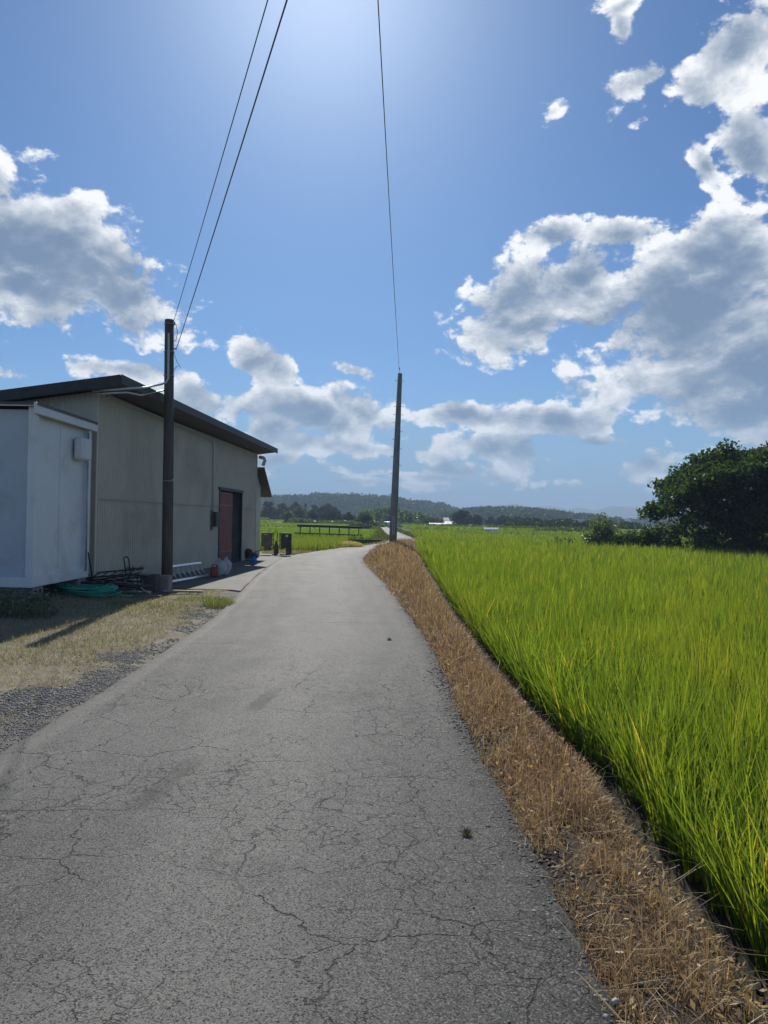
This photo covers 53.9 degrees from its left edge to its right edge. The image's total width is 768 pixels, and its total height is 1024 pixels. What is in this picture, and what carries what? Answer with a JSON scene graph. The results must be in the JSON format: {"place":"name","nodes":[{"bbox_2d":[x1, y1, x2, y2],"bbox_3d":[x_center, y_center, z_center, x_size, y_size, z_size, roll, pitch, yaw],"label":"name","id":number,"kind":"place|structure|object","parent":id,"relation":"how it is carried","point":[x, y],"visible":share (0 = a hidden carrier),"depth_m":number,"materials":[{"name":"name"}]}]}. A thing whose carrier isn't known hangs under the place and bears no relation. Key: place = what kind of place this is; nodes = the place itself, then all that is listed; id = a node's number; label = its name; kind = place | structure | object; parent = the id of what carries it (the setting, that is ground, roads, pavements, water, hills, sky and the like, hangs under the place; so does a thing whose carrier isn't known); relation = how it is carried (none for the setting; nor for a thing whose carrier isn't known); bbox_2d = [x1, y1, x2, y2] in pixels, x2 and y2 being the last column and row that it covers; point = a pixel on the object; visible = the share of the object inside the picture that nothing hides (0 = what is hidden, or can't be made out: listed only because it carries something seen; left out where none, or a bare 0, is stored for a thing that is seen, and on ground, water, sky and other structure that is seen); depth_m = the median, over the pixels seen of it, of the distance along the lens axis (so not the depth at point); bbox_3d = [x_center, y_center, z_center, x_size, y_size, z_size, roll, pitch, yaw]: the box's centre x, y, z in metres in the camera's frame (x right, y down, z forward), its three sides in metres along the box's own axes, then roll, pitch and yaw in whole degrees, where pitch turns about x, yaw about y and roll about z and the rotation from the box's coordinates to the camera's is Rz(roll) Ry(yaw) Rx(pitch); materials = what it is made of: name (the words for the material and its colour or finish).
{"place":"outdoors","nodes":[
{"label":"outdoors","id":0,"kind":"place"},
{"bbox_2d":[0,595,222,750],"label":"gravel","id":1,"kind":"structure","parent":0,"point":[30,698],"depth_m":6.84,"materials":[{"name":"grey gravel"}]},
{"bbox_2d":[124,564,145,587],"bbox_3d":[-5.506,1.418,16.741,0.517,0.522,0.262,1,-1,0],"label":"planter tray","id":2,"kind":"object","parent":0,"point":[144,570],"visible":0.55,"depth_m":16.65,"materials":[{"name":"black plastic"}]},
{"bbox_2d":[172,553,287,590],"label":"pavement","id":3,"kind":"structure","parent":0,"point":[240,575],"depth_m":20.11,"materials":[{"name":"concrete"}]},
{"bbox_2d":[172,562,208,582],"bbox_3d":[-4.953,1.494,18.885,0.250,0.387,2.300,1,-1,10],"label":"ladder","id":4,"kind":"object","parent":3,"relation":"on","point":[191,577],"visible":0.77,"depth_m":19.01,"materials":[{"name":"metal"}]},
{"bbox_2d":[210,564,218,576],"bbox_3d":[-4.478,1.540,19.934,0.200,0.332,0.140,1,-1,-23],"label":"fuel can","id":5,"kind":"object","parent":3,"relation":"on","point":[213,571],"visible":1,"depth_m":19.88,"materials":[{"name":"red plastic"}]},
{"bbox_2d":[210,558,227,575],"bbox_3d":[-4.452,1.472,20.334,0.437,0.486,0.398,1,-1,-25],"label":"plastic bag","id":6,"kind":"object","parent":3,"relation":"on","point":[222,566],"visible":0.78,"depth_m":20.25,"materials":[{"name":"white plastic"}]},
{"bbox_2d":[223,556,231,574],"bbox_3d":[-4.330,1.456,20.737,0.318,0.531,0.300,1,-1,0],"label":"plastic bag","id":7,"kind":"object","parent":3,"relation":"on","point":[228,563],"visible":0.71,"depth_m":20.67,"materials":[{"name":"white plastic"}]},
{"bbox_2d":[250,556,256,563],"bbox_3d":[-4.434,1.629,25.682,0.252,0.286,0.266,1,-1,0],"label":"plastic bag","id":8,"kind":"object","parent":3,"relation":"on","point":[253,560],"visible":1,"depth_m":25.62,"materials":[{"name":"blue plastic"}]},
{"bbox_2d":[245,547,263,558],"bbox_3d":[-4.849,1.512,28.293,0.672,0.460,0.382,1,-1,-17],"label":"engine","id":9,"kind":"object","parent":3,"relation":"on","point":[250,553],"visible":0.98,"depth_m":28.11,"materials":[{"name":"metal"}]},
{"bbox_2d":[261,528,291,554],"bbox_3d":[-4.638,1.274,32.588,1.310,1.152,0.200,1,-1,-1],"label":"farm implement","id":10,"kind":"object","parent":3,"relation":"on","point":[267,539],"visible":0.99,"depth_m":32.52,"materials":[{"name":"paint"}]},
{"bbox_2d":[260,526,338,528],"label":"field","id":11,"kind":"structure","parent":0,"point":[298,527],"depth_m":106.90,"materials":[{"name":"green plant"}]},
{"bbox_2d":[0,527,615,1023],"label":"road","id":12,"kind":"structure","parent":0,"point":[234,823],"depth_m":3.64,"materials":[{"name":"grey asphalt"}]},
{"bbox_2d":[460,828,471,835],"bbox_3d":[0.420,1.627,3.841,0.079,0.034,0.085,1,-1,32],"label":"weed","id":13,"kind":"object","parent":12,"relation":"on","point":[466,831],"visible":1,"depth_m":3.85,"materials":[{"name":"plant"}]},
{"bbox_2d":[611,997,618,1003],"bbox_3d":[0.771,1.627,2.514,0.037,0.016,0.018,2,-1,-41],"label":"stone","id":14,"kind":"object","parent":12,"relation":"on","point":[615,1000],"visible":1,"depth_m":2.51,"materials":[{"name":"white stone"}]},
{"bbox_2d":[0,539,767,1023],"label":"ground","id":15,"kind":"structure","parent":0,"point":[714,917],"depth_m":4.44,"materials":[{"name":"soil"}]},
{"bbox_2d":[0,586,42,600],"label":"concrete block","id":16,"kind":"structure","parent":15,"relation":"on","point":[22,590],"depth_m":12.66,"materials":[{"name":"grey concrete"}]},
{"bbox_2d":[0,401,97,587],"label":"container","id":17,"kind":"object","parent":16,"relation":"on","point":[45,462],"visible":1,"depth_m":13.10,"materials":[{"name":"white metal"}]},
{"bbox_2d":[0,588,67,619],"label":"weeds","id":18,"kind":"object","parent":15,"relation":"on","point":[24,608],"visible":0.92,"depth_m":11.57,"materials":[{"name":"plant"}]},
{"bbox_2d":[43,578,85,591],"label":"concrete block","id":19,"kind":"structure","parent":15,"relation":"on","point":[75,582],"depth_m":14.54,"materials":[{"name":"grey concrete"}]},
{"bbox_2d":[53,583,132,596],"bbox_3d":[-5.433,1.462,14.330,1.600,0.206,1.050,1,-1,0],"label":"hose","id":20,"kind":"object","parent":15,"relation":"on","point":[96,590],"visible":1,"depth_m":13.97,"materials":[{"name":"green rubber"}]},
{"bbox_2d":[0,587,224,721],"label":"dry grass","id":21,"kind":"structure","parent":15,"relation":"on","point":[129,611],"depth_m":10.47,"materials":[{"name":"beige plant"}]},
{"bbox_2d":[128,575,136,589],"bbox_3d":[-5.146,1.442,15.435,0.170,0.300,0.170,1,-1,0],"label":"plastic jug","id":22,"kind":"object","parent":15,"relation":"on","point":[134,579],"visible":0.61,"depth_m":15.38,"materials":[{"name":"grey plastic"}]},
{"bbox_2d":[92,319,180,579],"bbox_3d":[-5.160,-1.211,16.171,0.659,6.382,2.385,1,-1,22],"label":"utility pole","id":23,"kind":"object","parent":15,"relation":"on","point":[167,496],"visible":0.98,"depth_m":17.12,"materials":[{"name":"grey concrete"}]},
{"bbox_2d":[174,0,267,319],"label":"overhead cable","id":24,"kind":"object","parent":23,"relation":"attached to","point":[227,137],"visible":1,"depth_m":8.98,"materials":[{"name":"black rubber"}]},
{"bbox_2d":[176,0,287,348],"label":"overhead cable","id":25,"kind":"object","parent":23,"relation":"attached to","point":[240,147],"visible":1,"depth_m":8.45,"materials":[{"name":"black rubber"}]},
{"bbox_2d":[0,374,277,587],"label":"shed","id":26,"kind":"structure","parent":15,"relation":"on","point":[221,487],"depth_m":18.69,"materials":[{"name":"beige metal"}]},
{"bbox_2d":[219,492,232,560],"bbox_3d":[-5.383,0.523,25.510,0.078,2.380,1.920,1,-1,3],"label":"door","id":27,"kind":"structure","parent":26,"relation":"in","point":[225,539],"depth_m":25.64,"materials":[{"name":"metal"}]},
{"bbox_2d":[127,572,159,591],"bbox_3d":[-5.091,1.475,15.981,0.620,0.388,0.300,1,-1,8],"label":"concrete trough","id":28,"kind":"object","parent":15,"relation":"on","point":[153,578],"visible":0.64,"depth_m":15.86,"materials":[{"name":"grey concrete"}]},
{"bbox_2d":[160,575,171,593],"bbox_3d":[-4.547,1.506,15.764,0.190,0.380,0.200,1,-1,6],"label":"concrete post","id":29,"kind":"object","parent":15,"relation":"on","point":[165,582],"visible":0.92,"depth_m":15.67,"materials":[{"name":"grey concrete"}]},
{"bbox_2d":[105,593,237,609],"bbox_3d":[-3.672,1.616,13.756,1.816,0.262,2.579,1,-1,37],"label":"grass tuft","id":30,"kind":"object","parent":15,"relation":"on","point":[216,602],"visible":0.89,"depth_m":13.75,"materials":[{"name":"plant"}]},
{"bbox_2d":[163,590,202,592],"bbox_3d":[-4.149,1.636,15.603,0.820,0.040,0.100,1,-1,7],"label":"plank","id":31,"kind":"object","parent":15,"relation":"on","point":[193,591],"visible":1,"depth_m":15.56,"materials":[{"name":"grey wood"}]},
{"bbox_2d":[260,533,348,550],"bbox_3d":[-11.420,1.641,44.093,18.510,0.924,16.709,1,-1,0],"label":"rice","id":32,"kind":"object","parent":15,"relation":"on","point":[315,543],"visible":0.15,"depth_m":40.59,"materials":[{"name":"green plant"}]},
{"bbox_2d":[260,527,376,538],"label":"rice","id":33,"kind":"object","parent":15,"relation":"on","point":[366,533],"visible":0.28,"depth_m":75.16,"materials":[{"name":"green plant"}]},
{"bbox_2d":[260,539,386,554],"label":"roadside grass","id":34,"kind":"structure","parent":15,"relation":"on","point":[296,551],"depth_m":35.59,"materials":[{"name":"green plant"}]},
{"bbox_2d":[294,524,362,536],"bbox_3d":[-4.530,1.672,61.953,5.601,1.256,0.615,1,-1,0],"label":"rack","id":35,"kind":"object","parent":15,"relation":"on","point":[329,527],"visible":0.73,"depth_m":61.72,"materials":[{"name":"black metal"}]},
{"bbox_2d":[338,541,365,546],"bbox_3d":[-2.024,1.914,44.590,1.927,0.512,3.238,1,-1,0],"label":"straw mound","id":36,"kind":"object","parent":15,"relation":"on","point":[352,544],"visible":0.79,"depth_m":43.68,"materials":[{"name":"yellow plant"}]},
{"bbox_2d":[347,539,388,540],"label":"kerb","id":37,"kind":"structure","parent":15,"relation":"on","point":[366,539],"depth_m":59.16,"materials":[{"name":"concrete"}]},
{"bbox_2d":[0,609,767,1023],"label":"loose stones","id":38,"kind":"object","parent":15,"relation":"on","point":[742,1005],"visible":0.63,"depth_m":3.58,"materials":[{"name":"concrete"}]},
{"bbox_2d":[389,368,403,542],"bbox_3d":[0.650,-2.788,41.066,0.660,10.109,0.459,1,-1,-24],"label":"utility pole","id":39,"kind":"object","parent":15,"relation":"on","point":[394,500],"visible":0.97,"depth_m":40.90,"materials":[{"name":"grey concrete"}]},
{"bbox_2d":[377,0,398,361],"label":"overhead cable","id":40,"kind":"object","parent":39,"relation":"attached to","point":[386,148],"visible":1,"depth_m":14.69,"materials":[{"name":"black rubber"}]},
{"bbox_2d":[371,525,423,541],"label":"verge","id":41,"kind":"structure","parent":15,"relation":"on","point":[380,534],"depth_m":79.07,"materials":[{"name":"green plant"}]},
{"bbox_2d":[260,517,765,555],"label":"distant crops","id":42,"kind":"object","parent":15,"relation":"on","point":[525,532],"visible":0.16,"depth_m":102.31,"materials":[{"name":"green plant"}]},
{"bbox_2d":[555,536,574,545],"bbox_3d":[11.999,2.126,50.532,1.342,1.054,1.181,1,-1,29],"label":"bush","id":43,"kind":"object","parent":15,"relation":"on","point":[568,540],"visible":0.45,"depth_m":50.41,"materials":[{"name":"green plant"}]},
{"bbox_2d":[363,537,767,1023],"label":"dead grass","id":44,"kind":"structure","parent":15,"relation":"on","point":[404,569],"depth_m":4.10,"materials":[{"name":"brown plant"}]},
{"bbox_2d":[406,571,765,1023],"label":"regrowth","id":45,"kind":"object","parent":15,"relation":"on","point":[551,744],"visible":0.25,"depth_m":5.47,"materials":[{"name":"green plant"}]},
{"bbox_2d":[580,512,620,545],"bbox_3d":[13.316,1.322,46.422,2.449,2.623,2.577,1,-1,0],"label":"pale bush","id":46,"kind":"object","parent":15,"relation":"on","point":[598,533],"visible":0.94,"depth_m":46.07,"materials":[{"name":"green plant"}]},
{"bbox_2d":[610,528,654,547],"bbox_3d":[15.140,1.804,45.992,2.592,1.722,2.648,1,-1,0],"label":"green bush","id":47,"kind":"object","parent":15,"relation":"on","point":[627,538],"visible":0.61,"depth_m":45.53,"materials":[{"name":"green plant"}]},
{"bbox_2d":[635,522,685,549],"bbox_3d":[16.409,1.619,45.041,3.132,2.114,2.709,1,-1,0],"label":"tall shrub","id":48,"kind":"object","parent":15,"relation":"on","point":[656,535],"visible":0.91,"depth_m":44.56,"materials":[{"name":"green plant"}]},
{"bbox_2d":[682,523,767,554],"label":"edge shrub","id":49,"kind":"object","parent":15,"relation":"on","point":[737,543],"visible":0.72,"depth_m":40.12,"materials":[{"name":"green plant"}]},
{"bbox_3d":[-5.078,1.558,14.934,0.620,0.025,0.090,1,-1,20],"label":"plank","id":50,"kind":"object","parent":15,"relation":"on","visible":0},
{"bbox_2d":[118,586,138,589],"bbox_3d":[-5.532,1.502,15.083,1.124,0.035,0.532,3,-1,-3],"label":"steel frame","id":51,"kind":"object","parent":50,"relation":"on","point":[123,588],"visible":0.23,"depth_m":14.98,"materials":[{"name":"black metal"}]},
{"bbox_2d":[97,582,153,586],"bbox_3d":[-5.230,1.458,15.184,0.976,0.035,0.631,2,-3,17],"label":"steel frame","id":52,"kind":"object","parent":51,"relation":"on","point":[145,585],"visible":0.43,"depth_m":15.14,"materials":[{"name":"black metal"}]},
{"bbox_2d":[81,579,143,585],"bbox_3d":[-5.380,1.393,14.983,1.124,0.034,0.532,4,2,-13],"label":"steel frame","id":53,"kind":"object","parent":52,"relation":"on","point":[103,581],"visible":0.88,"depth_m":14.85,"materials":[{"name":"black metal"}]},
{"bbox_2d":[88,556,149,581],"bbox_3d":[-5.331,1.147,15.163,1.025,0.399,0.582,-8,-9,8],"label":"steel frame","id":54,"kind":"object","parent":53,"relation":"on","point":[124,577],"visible":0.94,"depth_m":14.89,"materials":[{"name":"black metal"}]},
{"bbox_2d":[86,552,144,578],"bbox_3d":[-5.497,0.970,15.308,1.075,0.589,0.631,-5,6,-6],"label":"steel frame","id":55,"kind":"object","parent":54,"relation":"on","point":[111,575],"visible":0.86,"depth_m":15.14,"materials":[{"name":"black metal"}]},
{"bbox_2d":[138,578,150,593],"bbox_3d":[-4.844,1.475,15.197,0.074,0.300,0.561,2,-1,-42],"label":"pale hose","id":56,"kind":"object","parent":53,"relation":"hanging from","point":[141,588],"visible":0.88,"depth_m":15.19,"materials":[{"name":"grey plastic"}]},
{"bbox_2d":[0,0,767,509],"label":"sky","id":57,"kind":"structure","parent":0,"point":[578,196],"materials":[{"name":"blue"}]},
{"bbox_2d":[275,521,665,532],"bbox_3d":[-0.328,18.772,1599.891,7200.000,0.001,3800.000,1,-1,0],"label":"fields","id":58,"kind":"structure","parent":0,"point":[370,528],"depth_m":183.61,"materials":[{"name":"green plant"}]},
{"bbox_2d":[260,501,279,521],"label":"round tree","id":59,"kind":"object","parent":58,"relation":"on","point":[268,510],"visible":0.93,"depth_m":253.85,"materials":[{"name":"green plant"}]},
{"bbox_2d":[277,503,289,522],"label":"round tree","id":60,"kind":"object","parent":58,"relation":"on","point":[282,507],"visible":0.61,"depth_m":260.75,"materials":[{"name":"green plant"}]},
{"bbox_2d":[279,511,295,522],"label":"round tree","id":61,"kind":"object","parent":58,"relation":"on","point":[286,516],"visible":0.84,"depth_m":204.46,"materials":[{"name":"green plant"}]},
{"bbox_2d":[290,501,303,510],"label":"round tree","id":62,"kind":"object","parent":58,"relation":"on","point":[295,504],"visible":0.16,"depth_m":283.55,"materials":[{"name":"green plant"}]},
{"bbox_2d":[290,506,308,517],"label":"round tree","id":63,"kind":"object","parent":58,"relation":"on","point":[299,511],"visible":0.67,"depth_m":223.18,"materials":[{"name":"green plant"}]},
{"bbox_2d":[304,509,319,520],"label":"round tree","id":64,"kind":"object","parent":58,"relation":"on","point":[312,514],"visible":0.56,"depth_m":213.77,"materials":[{"name":"green plant"}]},
{"bbox_2d":[316,503,338,519],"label":"round tree","id":65,"kind":"object","parent":58,"relation":"on","point":[325,507],"visible":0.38,"depth_m":260.77,"materials":[{"name":"green plant"}]},
{"bbox_2d":[321,508,342,520],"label":"round tree","id":66,"kind":"object","parent":58,"relation":"on","point":[329,514],"visible":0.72,"depth_m":203.59,"materials":[{"name":"green plant"}]},
{"bbox_2d":[287,517,386,528],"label":"scrub","id":67,"kind":"object","parent":58,"relation":"on","point":[369,524],"visible":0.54,"depth_m":165.67,"materials":[{"name":"green plant"}]},
{"bbox_2d":[334,515,342,519],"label":"round tree","id":68,"kind":"object","parent":58,"relation":"on","point":[338,517],"visible":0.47,"depth_m":199.34,"materials":[{"name":"green plant"}]},
{"bbox_2d":[341,512,355,520],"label":"round tree","id":69,"kind":"object","parent":58,"relation":"on","point":[348,516],"visible":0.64,"depth_m":194.04,"materials":[{"name":"green plant"}]},
{"bbox_2d":[354,514,373,528],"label":"round tree","id":70,"kind":"object","parent":58,"relation":"on","point":[364,518],"visible":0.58,"depth_m":168.91,"materials":[{"name":"green plant"}]},
{"bbox_2d":[356,507,444,523],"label":"bamboo grove","id":71,"kind":"object","parent":58,"relation":"on","point":[382,514],"visible":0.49,"depth_m":253.13,"materials":[{"name":"green plant"}]},
{"bbox_2d":[418,518,443,523],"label":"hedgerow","id":72,"kind":"object","parent":58,"relation":"on","point":[430,520],"visible":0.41,"depth_m":238.33,"materials":[{"name":"green plant"}]},
{"bbox_2d":[449,509,472,524],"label":"round tree","id":73,"kind":"object","parent":58,"relation":"on","point":[460,517],"visible":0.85,"depth_m":233.68,"materials":[{"name":"green plant"}]},
{"bbox_2d":[469,515,482,524],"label":"round tree","id":74,"kind":"object","parent":58,"relation":"on","point":[476,519],"visible":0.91,"depth_m":228.91,"materials":[{"name":"green plant"}]},
{"bbox_2d":[484,516,495,524],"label":"round tree","id":75,"kind":"object","parent":58,"relation":"on","point":[490,520],"visible":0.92,"depth_m":279.30,"materials":[{"name":"green plant"}]},
{"bbox_2d":[397,522,603,532],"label":"hedgerow","id":76,"kind":"object","parent":58,"relation":"on","point":[568,529],"visible":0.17,"depth_m":128.86,"materials":[{"name":"green plant"}]},
{"bbox_2d":[495,514,510,525],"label":"round tree","id":77,"kind":"object","parent":58,"relation":"on","point":[501,519],"visible":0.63,"depth_m":249.51,"materials":[{"name":"green plant"}]},
{"bbox_2d":[508,516,545,521],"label":"round tree","id":78,"kind":"object","parent":58,"relation":"on","point":[520,519],"visible":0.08,"depth_m":197.72,"materials":[{"name":"green plant"}]},
{"bbox_2d":[552,518,576,522],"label":"round tree","id":79,"kind":"object","parent":58,"relation":"on","point":[567,519],"visible":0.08,"depth_m":203.62,"materials":[{"name":"green plant"}]},
{"bbox_2d":[636,437,767,544],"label":"broadleaf tree","id":80,"kind":"object","parent":58,"relation":"on","point":[702,486],"visible":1,"depth_m":39.67,"materials":[{"name":"green plant"}]},
{"bbox_2d":[400,527,624,532],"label":"field","id":81,"kind":"structure","parent":0,"point":[407,529],"depth_m":138.62,"materials":[{"name":"green plant"}]},
{"bbox_2d":[501,519,644,528],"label":"scrub belt","id":82,"kind":"object","parent":81,"relation":"on","point":[585,523],"visible":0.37,"depth_m":153.55,"materials":[{"name":"green plant"}]},
{"bbox_2d":[411,531,767,976],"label":"rice field","id":83,"kind":"structure","parent":0,"point":[627,647],"depth_m":7.06,"materials":[{"name":"green plant"}]},
{"bbox_2d":[458,532,729,538],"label":"field","id":84,"kind":"structure","parent":0,"point":[530,535],"depth_m":87.18,"materials":[{"name":"green plant"}]},
{"bbox_2d":[482,527,498,530],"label":"greenhouse","id":85,"kind":"object","parent":84,"relation":"on","point":[490,529],"visible":0.74,"depth_m":100.10,"materials":[{"name":"grey plastic"}]},
{"bbox_2d":[500,504,690,518],"bbox_3d":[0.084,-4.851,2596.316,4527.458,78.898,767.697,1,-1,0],"label":"mountain","id":86,"kind":"structure","parent":0,"point":[621,512],"depth_m":2567.38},
{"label":"hill","id":87,"kind":"structure","parent":0,"visible":0},
{"bbox_2d":[260,492,458,517],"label":"wood","id":88,"kind":"object","parent":87,"relation":"on","point":[352,503],"visible":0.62,"depth_m":632.48,"materials":[{"name":"green plant"}]},
{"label":"hill","id":89,"kind":"structure","parent":0,"visible":0},
{"bbox_2d":[437,505,623,524],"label":"wood","id":90,"kind":"object","parent":89,"relation":"on","point":[484,512],"visible":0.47,"depth_m":470.44,"materials":[{"name":"green plant"}]},
{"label":"hill","id":91,"kind":"structure","parent":0,"visible":0},
{"bbox_2d":[628,512,707,526],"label":"wood","id":92,"kind":"object","parent":91,"relation":"on","point":[646,522],"visible":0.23,"depth_m":630.59,"materials":[{"name":"green plant"}]}
]}

